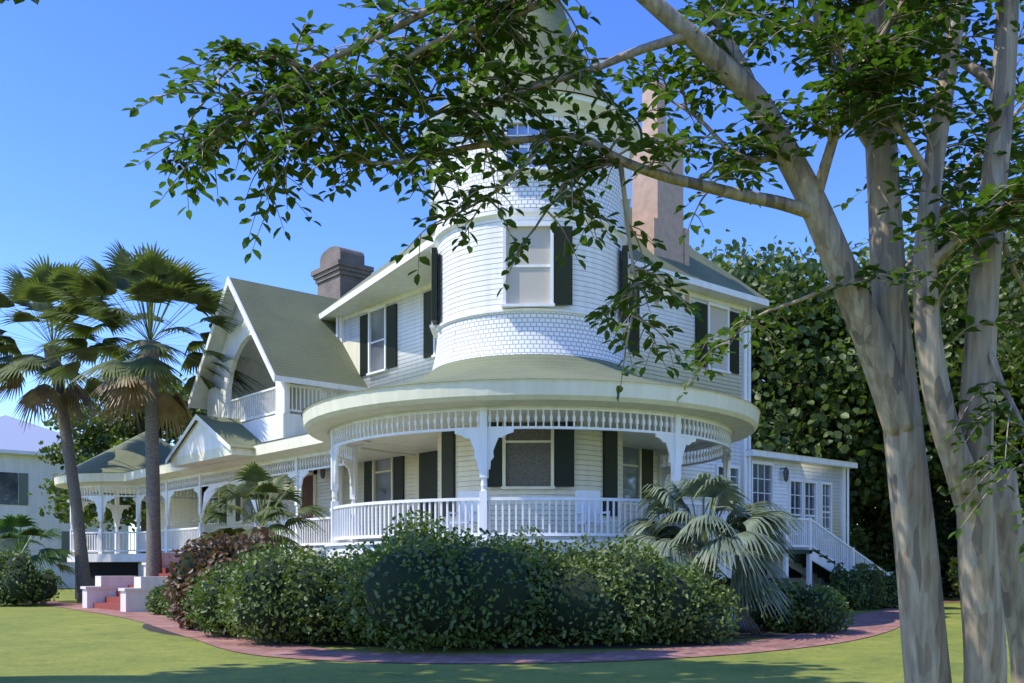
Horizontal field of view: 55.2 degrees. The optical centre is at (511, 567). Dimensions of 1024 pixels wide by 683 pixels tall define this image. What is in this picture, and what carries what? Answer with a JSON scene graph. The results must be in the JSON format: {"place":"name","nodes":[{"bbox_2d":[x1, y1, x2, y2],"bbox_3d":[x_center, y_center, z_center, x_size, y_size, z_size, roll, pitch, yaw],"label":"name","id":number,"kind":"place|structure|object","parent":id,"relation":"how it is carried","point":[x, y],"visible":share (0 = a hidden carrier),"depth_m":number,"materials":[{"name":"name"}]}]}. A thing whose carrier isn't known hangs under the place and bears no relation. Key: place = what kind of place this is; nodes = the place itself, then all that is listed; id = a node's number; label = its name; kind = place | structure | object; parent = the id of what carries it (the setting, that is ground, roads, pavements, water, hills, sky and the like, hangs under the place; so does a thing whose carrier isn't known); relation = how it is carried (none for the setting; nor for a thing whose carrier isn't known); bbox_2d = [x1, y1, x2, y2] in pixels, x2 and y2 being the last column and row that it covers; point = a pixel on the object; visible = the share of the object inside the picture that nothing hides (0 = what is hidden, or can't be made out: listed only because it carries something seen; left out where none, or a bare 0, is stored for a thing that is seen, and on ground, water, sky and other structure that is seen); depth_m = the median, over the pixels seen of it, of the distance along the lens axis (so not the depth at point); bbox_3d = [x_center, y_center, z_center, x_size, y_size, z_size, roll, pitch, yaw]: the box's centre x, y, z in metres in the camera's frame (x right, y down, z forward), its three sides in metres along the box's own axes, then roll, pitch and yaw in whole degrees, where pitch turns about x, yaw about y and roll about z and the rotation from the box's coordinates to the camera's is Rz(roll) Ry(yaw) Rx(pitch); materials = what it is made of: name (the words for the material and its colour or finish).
{"place":"outdoors","nodes":[
{"label":"outdoors","id":0,"kind":"place"},
{"bbox_2d":[28,600,959,662],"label":"brick path","id":1,"kind":"structure","parent":0,"point":[867,624],"depth_m":15.07,"materials":[{"name":"red brick"}]},
{"bbox_2d":[0,588,1010,682],"bbox_3d":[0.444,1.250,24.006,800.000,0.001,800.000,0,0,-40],"label":"ground","id":2,"kind":"structure","parent":0,"point":[44,644],"depth_m":12.83,"materials":[{"name":"green plant"}]},
{"bbox_2d":[0,0,39,4],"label":"shade tree","id":3,"kind":"object","parent":2,"relation":"on","point":[19,1],"visible":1,"depth_m":13.61,"materials":[{"name":"green plant"}]},
{"bbox_2d":[0,546,62,605],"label":"bush","id":4,"kind":"object","parent":2,"relation":"on","point":[22,577],"depth_m":31.83,"materials":[{"name":"green plant"}]},
{"bbox_2d":[0,514,76,590],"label":"fan palm","id":5,"kind":"object","parent":2,"relation":"on","point":[10,523],"depth_m":35.14,"materials":[{"name":"green plant"}]},
{"bbox_2d":[0,415,128,587],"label":"neighbour house","id":6,"kind":"structure","parent":2,"relation":"on","point":[24,470],"depth_m":59.12,"materials":[{"name":"grey"}]},
{"bbox_2d":[0,253,141,601],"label":"palm","id":7,"kind":"object","parent":2,"relation":"on","point":[23,291],"depth_m":35.76,"materials":[{"name":"green plant"}]},
{"bbox_2d":[0,357,100,437],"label":"dead palm fronds","id":8,"kind":"object","parent":7,"relation":"attached to","point":[40,396],"visible":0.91,"depth_m":35.55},
{"bbox_2d":[26,374,206,552],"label":"tree","id":9,"kind":"object","parent":2,"relation":"on","point":[86,447],"depth_m":51.94,"materials":[{"name":"green plant"}]},
{"bbox_2d":[29,238,265,576],"bbox_3d":[-11.430,-4.513,31.159,7.367,11.732,7.284,0,0,-40],"label":"palm","id":10,"kind":"object","parent":2,"relation":"on","point":[151,276],"depth_m":30.49,"materials":[{"name":"green plant"}]},
{"bbox_2d":[87,353,192,442],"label":"dead palm fronds","id":11,"kind":"object","parent":10,"relation":"attached to","point":[127,395],"visible":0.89,"depth_m":31.68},
{"bbox_2d":[144,583,166,614],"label":"bush","id":12,"kind":"object","parent":2,"relation":"on","point":[150,605],"depth_m":25.80,"materials":[{"name":"green plant"}]},
{"bbox_2d":[161,525,280,629],"bbox_3d":[-5.889,0.210,20.223,2.492,2.173,2.606,0,0,-40],"label":"brown bush","id":13,"kind":"object","parent":2,"relation":"on","point":[171,591],"depth_m":19.83,"materials":[{"name":"brown plant"}]},
{"bbox_2d":[53,0,892,619],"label":"house","id":14,"kind":"structure","parent":2,"relation":"on","point":[451,388],"depth_m":25.84,"materials":[{"name":"white wood"}]},
{"bbox_2d":[142,611,809,648],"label":"planting bed soil","id":15,"kind":"structure","parent":2,"relation":"on","point":[742,630],"depth_m":16.15,"materials":[{"name":"brown soil"}]},
{"bbox_2d":[155,579,180,618],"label":"bush","id":16,"kind":"object","parent":15,"relation":"on","point":[164,601],"depth_m":23.34,"materials":[{"name":"green plant"}]},
{"bbox_2d":[178,547,323,637],"bbox_3d":[-4.551,0.411,18.207,3.110,1.701,3.077,0,0,-40],"label":"bush","id":17,"kind":"object","parent":15,"relation":"on","point":[201,620],"depth_m":17.37,"materials":[{"name":"green plant"}]},
{"bbox_2d":[189,462,330,561],"bbox_3d":[-6.357,-0.646,25.169,4.025,3.992,4.231,0,0,-40],"label":"fan palm","id":18,"kind":"object","parent":15,"relation":"on","point":[259,483],"depth_m":24.63,"materials":[{"name":"green plant"}]},
{"bbox_2d":[214,540,396,644],"bbox_3d":[-3.034,0.390,16.602,3.914,1.761,3.906,0,0,-40],"label":"bush","id":19,"kind":"object","parent":15,"relation":"on","point":[230,597],"depth_m":15.57,"materials":[{"name":"green plant"}]},
{"bbox_2d":[308,506,571,651],"bbox_3d":[-1.032,0.117,15.720,4.240,2.287,4.328,0,0,-40],"label":"bush","id":20,"kind":"object","parent":15,"relation":"on","point":[416,637],"depth_m":14.30,"materials":[{"name":"green plant"}]},
{"bbox_2d":[493,526,676,647],"bbox_3d":[0.895,0.288,16.134,3.653,1.954,3.652,0,0,-40],"label":"bush","id":21,"kind":"object","parent":15,"relation":"on","point":[619,634],"depth_m":15.31,"materials":[{"name":"green plant"}]},
{"bbox_2d":[607,553,748,644],"bbox_3d":[2.519,0.471,16.857,2.878,1.591,3.317,0,0,-40],"label":"bush","id":22,"kind":"object","parent":15,"relation":"on","point":[691,577],"depth_m":15.76,"materials":[{"name":"green plant"}]},
{"bbox_2d":[604,472,807,626],"bbox_3d":[3.564,-0.212,18.718,4.241,3.124,4.594,0,0,-40],"label":"fan palm","id":23,"kind":"object","parent":15,"relation":"on","point":[752,539],"depth_m":18.00,"materials":[{"name":"green plant"}]},
{"bbox_2d":[715,576,761,634],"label":"dead palm fronds","id":24,"kind":"object","parent":23,"relation":"attached to","point":[740,606],"visible":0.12,"depth_m":18.25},
{"bbox_2d":[748,578,855,633],"bbox_3d":[5.687,0.730,19.257,2.046,1.081,2.199,0,0,-40],"label":"bush","id":25,"kind":"object","parent":15,"relation":"on","point":[777,627],"depth_m":18.61,"materials":[{"name":"green plant"}]},
{"bbox_2d":[121,0,1023,682],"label":"crape myrtle","id":26,"kind":"object","parent":2,"relation":"on","point":[913,60],"depth_m":4.16,"materials":[{"name":"green plant"}]},
{"bbox_2d":[689,243,794,451],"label":"tree","id":27,"kind":"object","parent":2,"relation":"on","point":[764,379],"depth_m":48.44,"materials":[{"name":"green plant"}]},
{"bbox_2d":[695,229,959,518],"bbox_3d":[10.033,-6.343,42.520,21.295,15.489,18.053,0,0,-40],"label":"tree","id":28,"kind":"object","parent":2,"relation":"on","point":[785,279],"depth_m":36.86,"materials":[{"name":"green plant"}]},
{"bbox_2d":[754,374,949,524],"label":"tree","id":29,"kind":"object","parent":2,"relation":"on","point":[855,506],"depth_m":40.76,"materials":[{"name":"green plant"}]},
{"bbox_2d":[829,562,890,609],"bbox_3d":[10.461,0.538,29.511,2.302,1.472,1.346,0,0,-40],"label":"bush","id":30,"kind":"object","parent":2,"relation":"on","point":[861,569],"depth_m":29.14,"materials":[{"name":"green plant"}]},
{"bbox_2d":[846,514,874,569],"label":"hedge","id":31,"kind":"object","parent":2,"relation":"on","point":[857,536],"depth_m":39.45,"materials":[{"name":"green plant"}]},
{"bbox_2d":[878,566,898,607],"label":"bush","id":32,"kind":"object","parent":2,"relation":"on","point":[888,580],"depth_m":30.28,"materials":[{"name":"green plant"}]},
{"bbox_2d":[766,165,1023,518],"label":"tree","id":33,"kind":"object","parent":2,"relation":"on","point":[957,323],"depth_m":37.23,"materials":[{"name":"green plant"}]},
{"bbox_2d":[850,485,1022,597],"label":"hedge","id":34,"kind":"object","parent":2,"relation":"on","point":[882,525],"depth_m":41.93,"materials":[{"name":"green plant"}]},
{"bbox_2d":[930,334,1023,516],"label":"tree","id":35,"kind":"object","parent":2,"relation":"on","point":[948,498],"visible":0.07,"depth_m":40.92,"materials":[{"name":"green plant"}]},
{"bbox_2d":[946,497,1023,594],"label":"hedge","id":36,"kind":"object","parent":2,"relation":"on","point":[953,569],"depth_m":35.71,"materials":[{"name":"green plant"}]},
{"bbox_2d":[994,308,1023,486],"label":"tree","id":37,"kind":"object","parent":2,"relation":"on","point":[1008,383],"visible":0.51,"depth_m":32.58,"materials":[{"name":"green plant"}]},
{"bbox_2d":[0,0,1023,553],"label":"sky","id":38,"kind":"structure","parent":0,"point":[69,69],"materials":[{"name":"blue"}]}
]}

